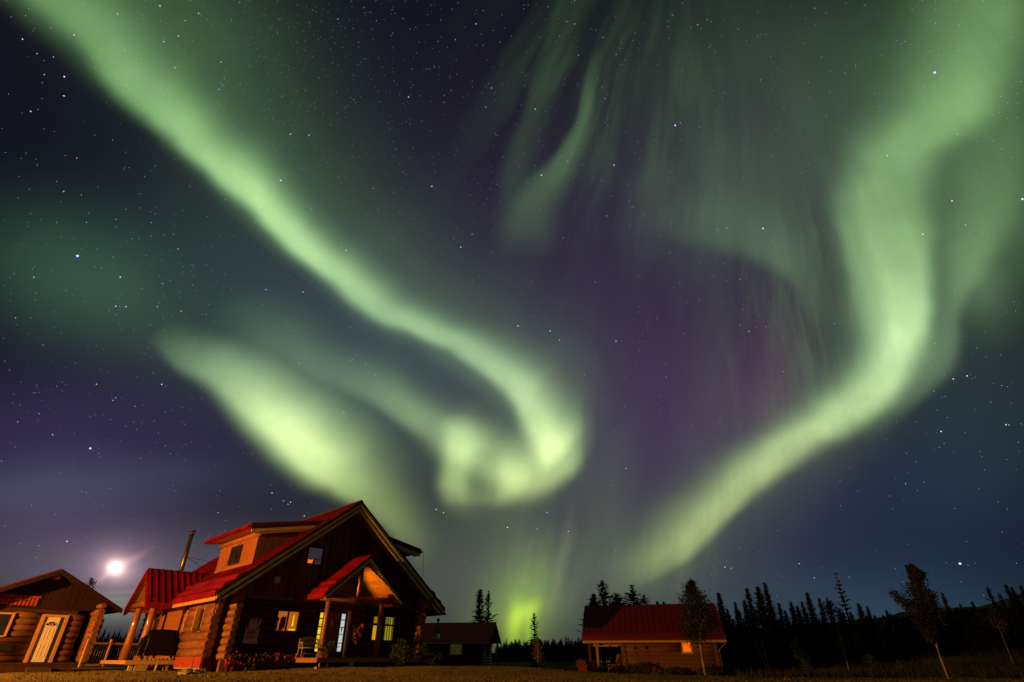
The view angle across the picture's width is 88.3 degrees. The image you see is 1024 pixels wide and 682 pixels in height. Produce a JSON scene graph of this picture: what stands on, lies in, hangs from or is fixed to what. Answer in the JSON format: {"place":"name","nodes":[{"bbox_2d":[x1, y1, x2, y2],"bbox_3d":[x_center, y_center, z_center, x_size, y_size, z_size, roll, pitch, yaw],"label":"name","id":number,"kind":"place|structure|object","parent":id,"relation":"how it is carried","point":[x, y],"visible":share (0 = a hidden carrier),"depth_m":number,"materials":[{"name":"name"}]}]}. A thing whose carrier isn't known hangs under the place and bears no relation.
{"place":"outdoors","nodes":[
{"label":"outdoors","id":0,"kind":"place"},
{"bbox_2d":[0,654,1023,681],"bbox_3d":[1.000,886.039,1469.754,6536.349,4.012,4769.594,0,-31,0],"label":"ground","id":1,"kind":"structure","parent":0,"point":[567,666],"depth_m":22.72,"materials":[{"name":"plant"}]},
{"bbox_2d":[0,569,122,671],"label":"log cabin","id":2,"kind":"object","parent":1,"relation":"on","point":[52,621],"visible":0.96,"depth_m":28.63,"materials":[{"name":"brown wood"}]},
{"bbox_2d":[0,612,15,636],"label":"window","id":3,"kind":"structure","parent":2,"relation":"in","point":[6,618],"depth_m":27.43,"materials":[{"name":"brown wood"}]},
{"bbox_2d":[27,617,60,661],"bbox_3d":[-25.115,16.012,28.344,0.088,2.100,0.730,-23,-38,33],"label":"door","id":4,"kind":"structure","parent":2,"relation":"in","point":[46,634],"depth_m":28.32,"materials":[{"name":"white paint"}]},
{"bbox_2d":[85,577,99,588],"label":"roof tree","id":5,"kind":"object","parent":1,"relation":"on","point":[91,579],"visible":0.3,"depth_m":43.01,"materials":[{"name":"green plant"}]},
{"bbox_2d":[88,641,103,663],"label":"spruce","id":6,"kind":"object","parent":1,"relation":"on","point":[98,645],"visible":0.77,"depth_m":66.00,"materials":[{"name":"green plant"}]},
{"bbox_2d":[89,645,104,663],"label":"spruce","id":7,"kind":"object","parent":1,"relation":"on","point":[101,650],"visible":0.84,"depth_m":65.36,"materials":[{"name":"green plant"}]},
{"bbox_2d":[99,639,115,660],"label":"spruce","id":8,"kind":"object","parent":1,"relation":"on","point":[112,646],"visible":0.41,"depth_m":70.77,"materials":[{"name":"green plant"}]},
{"bbox_2d":[78,639,138,666],"bbox_3d":[-22.068,17.338,29.323,0.100,1.300,3.500,-11,-33,18],"label":"rail fence","id":9,"kind":"object","parent":1,"relation":"on","point":[110,643],"visible":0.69,"depth_m":28.75,"materials":[{"name":"brown wood"}]},
{"bbox_2d":[90,628,138,659],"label":"forest","id":10,"kind":"object","parent":1,"relation":"on","point":[117,638],"visible":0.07,"depth_m":94.76,"materials":[{"name":"plant"}]},
{"bbox_2d":[109,637,124,659],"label":"spruce","id":11,"kind":"object","parent":1,"relation":"on","point":[119,650],"visible":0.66,"depth_m":68.88,"materials":[{"name":"green plant"}]},
{"bbox_2d":[224,650,304,671],"bbox_3d":[-11.708,15.330,25.149,0.744,0.987,3.894,-27,-40,37],"label":"flower box","id":12,"kind":"object","parent":1,"relation":"on","point":[242,660],"visible":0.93,"depth_m":25.00,"materials":[{"name":"red plant"}]},
{"bbox_2d":[99,500,445,671],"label":"log house","id":13,"kind":"structure","parent":1,"relation":"on","point":[261,588],"depth_m":28.58,"materials":[{"name":"brown wood"}]},
{"bbox_2d":[152,618,158,629],"bbox_3d":[-22.117,17.569,32.512,1.090,0.800,0.160,-27,-40,37],"label":"window","id":14,"kind":"structure","parent":13,"relation":"in","point":[156,620],"depth_m":32.31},
{"bbox_2d":[133,629,179,659],"bbox_3d":[-18.048,15.536,26.975,1.937,1.404,0.719,27,-40,-37],"label":"covered barbecue","id":15,"kind":"object","parent":13,"relation":"on","point":[159,642],"visible":0.99,"depth_m":26.81,"materials":[{"name":"fabric"}]},
{"bbox_2d":[272,609,300,632],"bbox_3d":[-11.576,14.412,27.162,0.160,1.000,1.250,-27,-40,37],"label":"window","id":16,"kind":"structure","parent":13,"relation":"in","point":[285,620],"depth_m":27.17,"materials":[{"name":"glass"}]},
{"bbox_2d":[295,638,322,657],"bbox_3d":[-9.761,14.836,25.541,0.550,0.852,1.068,-27,-40,37],"label":"garden bench","id":17,"kind":"object","parent":13,"relation":"on","point":[308,643],"visible":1,"depth_m":25.68,"materials":[{"name":"brown wood"}]},
{"bbox_2d":[305,546,324,565],"bbox_3d":[-10.967,11.961,29.353,0.160,0.960,0.950,-27,-40,37],"label":"window","id":18,"kind":"structure","parent":13,"relation":"in","point":[314,556],"depth_m":29.37,"materials":[{"name":"glass"}]},
{"bbox_2d":[319,641,339,657],"bbox_3d":[-8.977,15.057,25.765,1.041,0.765,0.714,27,-40,-37],"label":"potted plant","id":19,"kind":"object","parent":13,"relation":"on","point":[328,654],"visible":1,"depth_m":25.71,"materials":[{"name":"green plant"}]},
{"bbox_2d":[323,612,339,656],"bbox_3d":[-9.830,15.822,28.446,0.820,2.110,0.085,27,-40,-37],"label":"door","id":20,"kind":"structure","parent":13,"relation":"in","point":[332,630],"depth_m":28.61,"materials":[{"name":"wood"}]},
{"bbox_2d":[351,607,363,643],"bbox_3d":[-8.483,15.472,29.160,0.634,2.171,0.556,27,-40,-37],"label":"hanging basket","id":21,"kind":"object","parent":13,"relation":"hanging from","point":[355,632],"visible":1,"depth_m":28.78,"materials":[{"name":"red metal"}]},
{"bbox_2d":[369,615,395,641],"bbox_3d":[-7.492,16.653,30.578,0.160,1.310,1.540,-27,-40,37],"label":"window","id":22,"kind":"structure","parent":13,"relation":"in","point":[388,623],"depth_m":30.64,"materials":[{"name":"glass"}]},
{"bbox_2d":[389,637,410,665],"bbox_3d":[-5.804,16.206,27.471,1.130,1.407,1.038,0,-31,0],"label":"porch shrub","id":23,"kind":"object","parent":1,"relation":"on","point":[397,649],"visible":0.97,"depth_m":27.36,"materials":[{"name":"green plant"}]},
{"bbox_2d":[396,644,420,657],"bbox_3d":[-5.746,17.396,29.217,1.396,1.193,1.146,0,-31,0],"label":"round shrub","id":24,"kind":"object","parent":1,"relation":"on","point":[414,653],"visible":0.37,"depth_m":29.23,"materials":[{"name":"green plant"}]},
{"bbox_2d":[415,643,432,665],"bbox_3d":[-5.076,18.024,30.278,1.063,1.232,0.917,0,-31,0],"label":"corner shrub","id":25,"kind":"object","parent":1,"relation":"on","point":[423,657],"visible":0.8,"depth_m":30.24,"materials":[{"name":"green plant"}]},
{"bbox_2d":[419,653,443,665],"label":"bush","id":26,"kind":"object","parent":1,"relation":"on","point":[434,660],"visible":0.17,"depth_m":34.01,"materials":[{"name":"green plant"}]},
{"bbox_2d":[423,647,442,665],"bbox_3d":[-4.946,19.037,31.813,1.598,1.198,1.338,0,-31,0],"label":"bush","id":27,"kind":"object","parent":1,"relation":"on","point":[436,657],"visible":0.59,"depth_m":31.69,"materials":[{"name":"green plant"}]},
{"bbox_2d":[418,618,501,665],"bbox_3d":[-7.990,31.873,55.567,12.830,4.420,6.280,-5,-31,9],"label":"cabin","id":28,"kind":"object","parent":1,"relation":"on","point":[465,643],"visible":0.58,"depth_m":53.31,"materials":[{"name":"brown wood"}]},
{"bbox_2d":[449,644,462,654],"bbox_3d":[-5.600,30.890,52.891,1.300,1.020,0.120,-5,-31,9],"label":"window","id":29,"kind":"structure","parent":28,"relation":"in","point":[455,649],"depth_m":52.89,"materials":[{"name":"yellow glass"}]},
{"bbox_2d":[468,589,492,661],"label":"spruce tree","id":30,"kind":"object","parent":1,"relation":"on","point":[478,616],"visible":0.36,"depth_m":69.45,"materials":[{"name":"green plant"}]},
{"bbox_2d":[483,591,497,652],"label":"spruce tree","id":31,"kind":"object","parent":1,"relation":"on","point":[488,617],"visible":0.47,"depth_m":70.27,"materials":[{"name":"green plant"}]},
{"bbox_2d":[502,639,510,661],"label":"spruce","id":32,"kind":"object","parent":1,"relation":"on","point":[506,646],"visible":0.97,"depth_m":124.83,"materials":[{"name":"green plant"}]},
{"bbox_2d":[509,639,520,659],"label":"spruce","id":33,"kind":"object","parent":1,"relation":"on","point":[516,657],"visible":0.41,"depth_m":128.95,"materials":[{"name":"green plant"}]},
{"bbox_2d":[513,639,517,660],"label":"spruce","id":34,"kind":"object","parent":1,"relation":"on","point":[514,650],"visible":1,"depth_m":125.02,"materials":[{"name":"green plant"}]},
{"bbox_2d":[517,641,522,660],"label":"spruce","id":35,"kind":"object","parent":1,"relation":"on","point":[519,652],"visible":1,"depth_m":124.86,"materials":[{"name":"green plant"}]},
{"bbox_2d":[523,642,529,661],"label":"spruce","id":36,"kind":"object","parent":1,"relation":"on","point":[526,655],"visible":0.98,"depth_m":124.59,"materials":[{"name":"green plant"}]},
{"bbox_2d":[531,636,542,667],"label":"young tree","id":37,"kind":"object","parent":1,"relation":"on","point":[537,651],"visible":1,"depth_m":36.20,"materials":[{"name":"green plant"}]},
{"bbox_2d":[527,613,547,668],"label":"lone conifer","id":38,"kind":"object","parent":1,"relation":"on","point":[535,664],"visible":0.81,"depth_m":44.91,"materials":[{"name":"green plant"}]},
{"bbox_2d":[550,640,556,661],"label":"spruce","id":39,"kind":"object","parent":1,"relation":"on","point":[553,651],"visible":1,"depth_m":124.57,"materials":[{"name":"green plant"}]},
{"bbox_2d":[558,638,566,661],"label":"spruce","id":40,"kind":"object","parent":1,"relation":"on","point":[561,657],"visible":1,"depth_m":124.25,"materials":[{"name":"green plant"}]},
{"bbox_2d":[562,636,570,661],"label":"spruce","id":41,"kind":"object","parent":1,"relation":"on","point":[566,655],"visible":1,"depth_m":124.38,"materials":[{"name":"green plant"}]},
{"bbox_2d":[564,638,574,660],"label":"spruce","id":42,"kind":"object","parent":1,"relation":"on","point":[568,656],"visible":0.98,"depth_m":124.24,"materials":[{"name":"green plant"}]},
{"bbox_2d":[576,659,590,671],"bbox_3d":[4.616,21.155,34.180,0.840,0.991,1.050,-17,-35,25],"label":"armchair","id":43,"kind":"object","parent":1,"relation":"on","point":[581,666],"visible":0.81,"depth_m":34.10,"materials":[{"name":"red paint"}]},
{"bbox_2d":[583,660,597,671],"bbox_3d":[5.154,21.531,34.703,0.840,0.991,1.050,11,-33,-17],"label":"armchair","id":44,"kind":"object","parent":1,"relation":"on","point":[592,664],"visible":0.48,"depth_m":34.62,"materials":[{"name":"red paint"}]},
{"bbox_2d":[570,593,616,665],"bbox_3d":[8.868,30.362,53.377,6.560,8.773,6.294,-26,-40,36],"label":"spruce tree","id":45,"kind":"object","parent":1,"relation":"on","point":[593,600],"visible":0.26,"depth_m":52.97,"materials":[{"name":"green plant"}]},
{"bbox_2d":[587,580,614,663],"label":"spruce tree","id":46,"kind":"object","parent":1,"relation":"on","point":[604,594],"visible":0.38,"depth_m":53.20,"materials":[{"name":"green plant"}]},
{"bbox_2d":[594,663,613,672],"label":"bush","id":47,"kind":"object","parent":1,"relation":"on","point":[604,667],"visible":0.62,"depth_m":35.88,"materials":[{"name":"green plant"}]},
{"bbox_2d":[599,593,623,669],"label":"spruce tree","id":48,"kind":"object","parent":1,"relation":"on","point":[616,601],"visible":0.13,"depth_m":51.44,"materials":[{"name":"green plant"}]},
{"bbox_2d":[606,584,646,652],"bbox_3d":[12.322,28.739,50.927,7.294,9.714,7.440,2,-31,-4],"label":"spruce tree","id":49,"kind":"object","parent":1,"relation":"on","point":[632,595],"visible":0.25,"depth_m":52.84,"materials":[{"name":"green plant"}]},
{"bbox_2d":[621,662,636,673],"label":"bush","id":50,"kind":"object","parent":1,"relation":"on","point":[632,667],"visible":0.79,"depth_m":35.95,"materials":[{"name":"green plant"}]},
{"bbox_2d":[634,661,655,674],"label":"bush","id":51,"kind":"object","parent":1,"relation":"on","point":[638,668],"visible":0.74,"depth_m":35.80,"materials":[{"name":"green plant"}]},
{"bbox_2d":[582,603,726,675],"bbox_3d":[10.462,22.334,39.410,9.785,4.865,7.009,-7,-32,11],"label":"porch cabin","id":52,"kind":"object","parent":1,"relation":"on","point":[641,627],"visible":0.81,"depth_m":37.14,"materials":[{"name":"brown wood"}]},
{"bbox_2d":[606,653,620,672],"bbox_3d":[7.509,23.359,38.197,1.050,1.290,0.840,-23,-38,33],"label":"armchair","id":53,"kind":"object","parent":52,"relation":"on","point":[617,659],"visible":0.34,"depth_m":38.12,"materials":[{"name":"wood"}]},
{"bbox_2d":[681,643,692,653],"bbox_3d":[12.104,21.132,36.594,0.740,0.954,0.100,-7,-32,11],"label":"window","id":54,"kind":"structure","parent":52,"relation":"in","point":[686,649],"depth_m":36.48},
{"bbox_2d":[663,665,687,675],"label":"bush","id":55,"kind":"object","parent":1,"relation":"on","point":[682,671],"visible":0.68,"depth_m":35.30,"materials":[{"name":"green plant"}]},
{"bbox_2d":[667,578,729,675],"bbox_3d":[11.198,17.308,30.985,3.550,6.322,4.209,-18,-36,28],"label":"birch tree","id":56,"kind":"object","parent":1,"relation":"on","point":[698,615],"visible":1,"depth_m":31.40,"materials":[{"name":"green plant"}]},
{"bbox_2d":[694,664,721,675],"bbox_3d":[12.966,21.823,34.833,1.805,0.961,1.426,-7,-32,11],"label":"bush","id":57,"kind":"object","parent":1,"relation":"on","point":[711,669],"visible":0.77,"depth_m":34.76,"materials":[{"name":"green plant"}]},
{"bbox_2d":[716,592,746,671],"bbox_3d":[18.821,26.167,45.807,2.601,7.984,2.363,-25,-39,35],"label":"spruce tree","id":58,"kind":"object","parent":1,"relation":"on","point":[731,662],"visible":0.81,"depth_m":45.57,"materials":[{"name":"green plant"}]},
{"bbox_2d":[726,608,742,670],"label":"spruce tree","id":59,"kind":"object","parent":1,"relation":"on","point":[731,624],"visible":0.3,"depth_m":49.08,"materials":[{"name":"green plant"}]},
{"bbox_2d":[733,602,759,669],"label":"spruce tree","id":60,"kind":"object","parent":1,"relation":"on","point":[745,656],"visible":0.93,"depth_m":46.99,"materials":[{"name":"green plant"}]},
{"bbox_2d":[740,608,770,671],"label":"birch tree","id":61,"kind":"object","parent":1,"relation":"on","point":[760,630],"visible":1,"depth_m":40.60,"materials":[{"name":"green plant"}]},
{"bbox_2d":[742,599,769,670],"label":"spruce tree","id":62,"kind":"object","parent":1,"relation":"on","point":[744,604],"visible":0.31,"depth_m":48.92,"materials":[{"name":"green plant"}]},
{"bbox_2d":[745,588,767,667],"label":"spruce tree","id":63,"kind":"object","parent":1,"relation":"on","point":[750,604],"visible":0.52,"depth_m":46.84,"materials":[{"name":"green plant"}]},
{"bbox_2d":[491,605,1023,671],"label":"undergrowth","id":64,"kind":"object","parent":1,"relation":"on","point":[907,623],"visible":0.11,"depth_m":44.62,"materials":[{"name":"plant"}]},
{"bbox_2d":[747,586,796,668],"bbox_3d":[22.815,26.305,46.532,4.248,8.634,4.076,-18,-35,27],"label":"spruce tree","id":65,"kind":"object","parent":1,"relation":"on","point":[761,605],"visible":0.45,"depth_m":47.11,"materials":[{"name":"green plant"}]},
{"bbox_2d":[763,582,797,664],"bbox_3d":[24.016,27.021,48.015,2.258,9.324,2.485,0,-31,-1],"label":"spruce tree","id":66,"kind":"object","parent":1,"relation":"on","point":[767,596],"visible":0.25,"depth_m":49.42,"materials":[{"name":"green plant"}]},
{"bbox_2d":[776,603,797,666],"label":"spruce tree","id":67,"kind":"object","parent":1,"relation":"on","point":[781,617],"visible":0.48,"depth_m":48.05,"materials":[{"name":"green plant"}]},
{"bbox_2d":[783,610,794,658],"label":"spruce tree","id":68,"kind":"object","parent":1,"relation":"on","point":[787,618],"visible":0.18,"depth_m":49.74,"materials":[{"name":"green plant"}]},
{"bbox_2d":[777,620,818,664],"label":"spruce tree","id":69,"kind":"object","parent":1,"relation":"on","point":[794,627],"visible":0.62,"depth_m":43.89,"materials":[{"name":"green plant"}]},
{"bbox_2d":[785,635,813,673],"bbox_3d":[19.925,21.909,36.249,1.419,2.966,1.308,11,-33,-18],"label":"willow bush","id":70,"kind":"object","parent":1,"relation":"on","point":[800,650],"visible":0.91,"depth_m":36.44,"materials":[{"name":"green plant"}]},
{"bbox_2d":[787,602,812,665],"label":"spruce tree","id":71,"kind":"object","parent":1,"relation":"on","point":[794,615],"visible":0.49,"depth_m":46.84,"materials":[{"name":"green plant"}]},
{"bbox_2d":[795,606,805,633],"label":"spruce tree","id":72,"kind":"object","parent":1,"relation":"on","point":[798,611],"visible":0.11,"depth_m":49.53,"materials":[{"name":"green plant"}]},
{"bbox_2d":[800,601,818,666],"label":"spruce tree","id":73,"kind":"object","parent":1,"relation":"on","point":[804,613],"visible":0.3,"depth_m":47.69,"materials":[{"name":"green plant"}]},
{"bbox_2d":[805,592,836,664],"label":"spruce tree","id":74,"kind":"object","parent":1,"relation":"on","point":[813,619],"visible":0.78,"depth_m":45.21,"materials":[{"name":"green plant"}]},
{"bbox_2d":[817,598,839,662],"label":"spruce tree","id":75,"kind":"object","parent":1,"relation":"on","point":[822,617],"visible":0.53,"depth_m":47.38,"materials":[{"name":"green plant"}]},
{"bbox_2d":[820,598,848,668],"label":"birch tree","id":76,"kind":"object","parent":1,"relation":"on","point":[829,603],"visible":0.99,"depth_m":39.12,"materials":[{"name":"green plant"}]},
{"bbox_2d":[826,597,848,665],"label":"spruce tree","id":77,"kind":"object","parent":1,"relation":"on","point":[834,629],"visible":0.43,"depth_m":45.40,"materials":[{"name":"green plant"}]},
{"bbox_2d":[836,623,859,664],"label":"spruce tree","id":78,"kind":"object","parent":1,"relation":"on","point":[849,652],"visible":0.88,"depth_m":41.98,"materials":[{"name":"green plant"}]},
{"bbox_2d":[833,573,863,666],"bbox_3d":[25.588,21.823,39.628,1.309,8.283,1.371,6,-32,-10],"label":"dead spruce","id":79,"kind":"object","parent":1,"relation":"on","point":[850,624],"visible":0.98,"depth_m":40.12,"materials":[{"name":"brown plant"}]},
{"bbox_2d":[848,611,864,662],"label":"spruce tree","id":80,"kind":"object","parent":1,"relation":"on","point":[853,621],"visible":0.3,"depth_m":45.68,"materials":[{"name":"green plant"}]},
{"bbox_2d":[854,620,880,662],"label":"spruce tree","id":81,"kind":"object","parent":1,"relation":"on","point":[863,645],"visible":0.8,"depth_m":44.54,"materials":[{"name":"green plant"}]},
{"bbox_2d":[856,603,886,660],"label":"spruce tree","id":82,"kind":"object","parent":1,"relation":"on","point":[861,614],"visible":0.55,"depth_m":45.48,"materials":[{"name":"green plant"}]},
{"bbox_2d":[861,653,881,671],"bbox_3d":[20.110,18.115,29.410,1.045,1.395,0.792,0,-31,0],"label":"willow bush","id":83,"kind":"object","parent":1,"relation":"on","point":[870,656],"visible":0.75,"depth_m":29.44,"materials":[{"name":"green plant"}]},
{"bbox_2d":[866,606,876,626],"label":"spruce tree","id":84,"kind":"object","parent":1,"relation":"on","point":[868,613],"visible":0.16,"depth_m":47.22,"materials":[{"name":"green plant"}]},
{"bbox_2d":[861,620,894,663],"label":"spruce tree","id":85,"kind":"object","parent":1,"relation":"on","point":[876,641],"visible":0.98,"depth_m":40.34,"materials":[{"name":"green plant"}]},
{"bbox_2d":[884,610,905,659],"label":"spruce tree","id":86,"kind":"object","parent":1,"relation":"on","point":[886,614],"visible":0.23,"depth_m":46.09,"materials":[{"name":"green plant"}]},
{"bbox_2d":[894,659,906,674],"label":"willow bush","id":87,"kind":"object","parent":1,"relation":"on","point":[898,661],"visible":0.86,"depth_m":27.42,"materials":[{"name":"green plant"}]},
{"bbox_2d":[887,562,953,678],"bbox_3d":[18.849,13.032,23.849,2.174,5.617,1.795,-1,-31,2],"label":"aspen tree","id":88,"kind":"object","parent":1,"relation":"on","point":[926,619],"visible":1,"depth_m":24.10,"materials":[{"name":"green plant"}]},
{"bbox_2d":[911,618,937,658],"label":"spruce tree","id":89,"kind":"object","parent":1,"relation":"on","point":[921,646],"visible":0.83,"depth_m":39.35,"materials":[{"name":"green plant"}]},
{"bbox_2d":[932,628,957,655],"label":"spruce tree","id":90,"kind":"object","parent":1,"relation":"on","point":[945,648],"visible":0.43,"depth_m":41.49,"materials":[{"name":"green plant"}]},
{"bbox_2d":[937,621,956,655],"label":"spruce tree","id":91,"kind":"object","parent":1,"relation":"on","point":[948,644],"visible":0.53,"depth_m":41.01,"materials":[{"name":"green plant"}]},
{"bbox_2d":[941,592,970,654],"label":"spruce tree","id":92,"kind":"object","parent":1,"relation":"on","point":[957,635],"visible":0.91,"depth_m":42.28,"materials":[{"name":"green plant"}]},
{"bbox_2d":[971,601,997,650],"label":"spruce tree","id":93,"kind":"object","parent":1,"relation":"on","point":[974,609],"visible":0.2,"depth_m":42.00,"materials":[{"name":"green plant"}]},
{"bbox_2d":[971,613,1003,653],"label":"spruce tree","id":94,"kind":"object","parent":1,"relation":"on","point":[981,637],"visible":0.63,"depth_m":39.28,"materials":[{"name":"green plant"}]},
{"bbox_2d":[973,614,1010,655],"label":"spruce tree","id":95,"kind":"object","parent":1,"relation":"on","point":[987,632],"visible":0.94,"depth_m":37.52,"materials":[{"name":"green plant"}]},
{"bbox_2d":[976,608,1014,666],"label":"birch tree","id":96,"kind":"object","parent":1,"relation":"on","point":[993,613],"visible":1,"depth_m":31.53,"materials":[{"name":"green plant"}]},
{"bbox_2d":[984,586,1020,652],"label":"spruce tree","id":97,"kind":"object","parent":1,"relation":"on","point":[1010,639],"visible":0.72,"depth_m":39.65,"materials":[{"name":"green plant"}]},
{"bbox_2d":[996,620,1018,653],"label":"spruce tree","id":98,"kind":"object","parent":1,"relation":"on","point":[1010,647],"visible":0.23,"depth_m":40.43,"materials":[{"name":"green plant"}]},
{"bbox_2d":[996,592,1023,652],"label":"spruce tree","id":99,"kind":"object","parent":1,"relation":"on","point":[1009,616],"visible":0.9,"depth_m":39.30,"materials":[{"name":"green plant"}]},
{"bbox_2d":[1003,584,1023,647],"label":"spruce tree","id":100,"kind":"object","parent":1,"relation":"on","point":[1019,618],"visible":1,"depth_m":37.96,"materials":[{"name":"green plant"}]},
{"bbox_2d":[1010,587,1023,617],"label":"spruce tree","id":101,"kind":"object","parent":1,"relation":"on","point":[1015,597],"visible":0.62,"depth_m":38.84,"materials":[{"name":"green plant"}]},
{"bbox_2d":[0,0,1023,658],"label":"sky","id":102,"kind":"structure","parent":0,"point":[802,450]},
{"bbox_2d":[109,562,121,572],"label":"moon","id":103,"kind":"object","parent":102,"relation":"in","point":[114,567],"visible":1,"depth_m":4513.11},
{"bbox_2d":[4,0,1023,604],"bbox_3d":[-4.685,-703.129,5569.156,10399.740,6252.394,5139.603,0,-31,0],"label":"stars","id":104,"kind":"object","parent":102,"relation":"in","point":[388,248],"visible":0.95,"depth_m":5772.96,"materials":[{"name":"white"}]},
{"bbox_2d":[610,655,622,672],"bbox_3d":[7.563,22.881,37.404,1.050,1.290,0.840,-17,-35,25],"label":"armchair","id":105,"kind":"object","parent":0,"point":[617,669],"visible":0.72,"depth_m":37.22,"materials":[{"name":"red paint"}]},
{"bbox_2d":[735,646,1023,678],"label":"field grass","id":106,"kind":"structure","parent":0,"point":[859,672],"depth_m":28.46,"materials":[{"name":"plant"}]},
{"bbox_2d":[877,593,1023,621],"bbox_3d":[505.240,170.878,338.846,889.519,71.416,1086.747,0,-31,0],"label":"hill","id":107,"kind":"structure","parent":0,"point":[1021,599],"depth_m":289.27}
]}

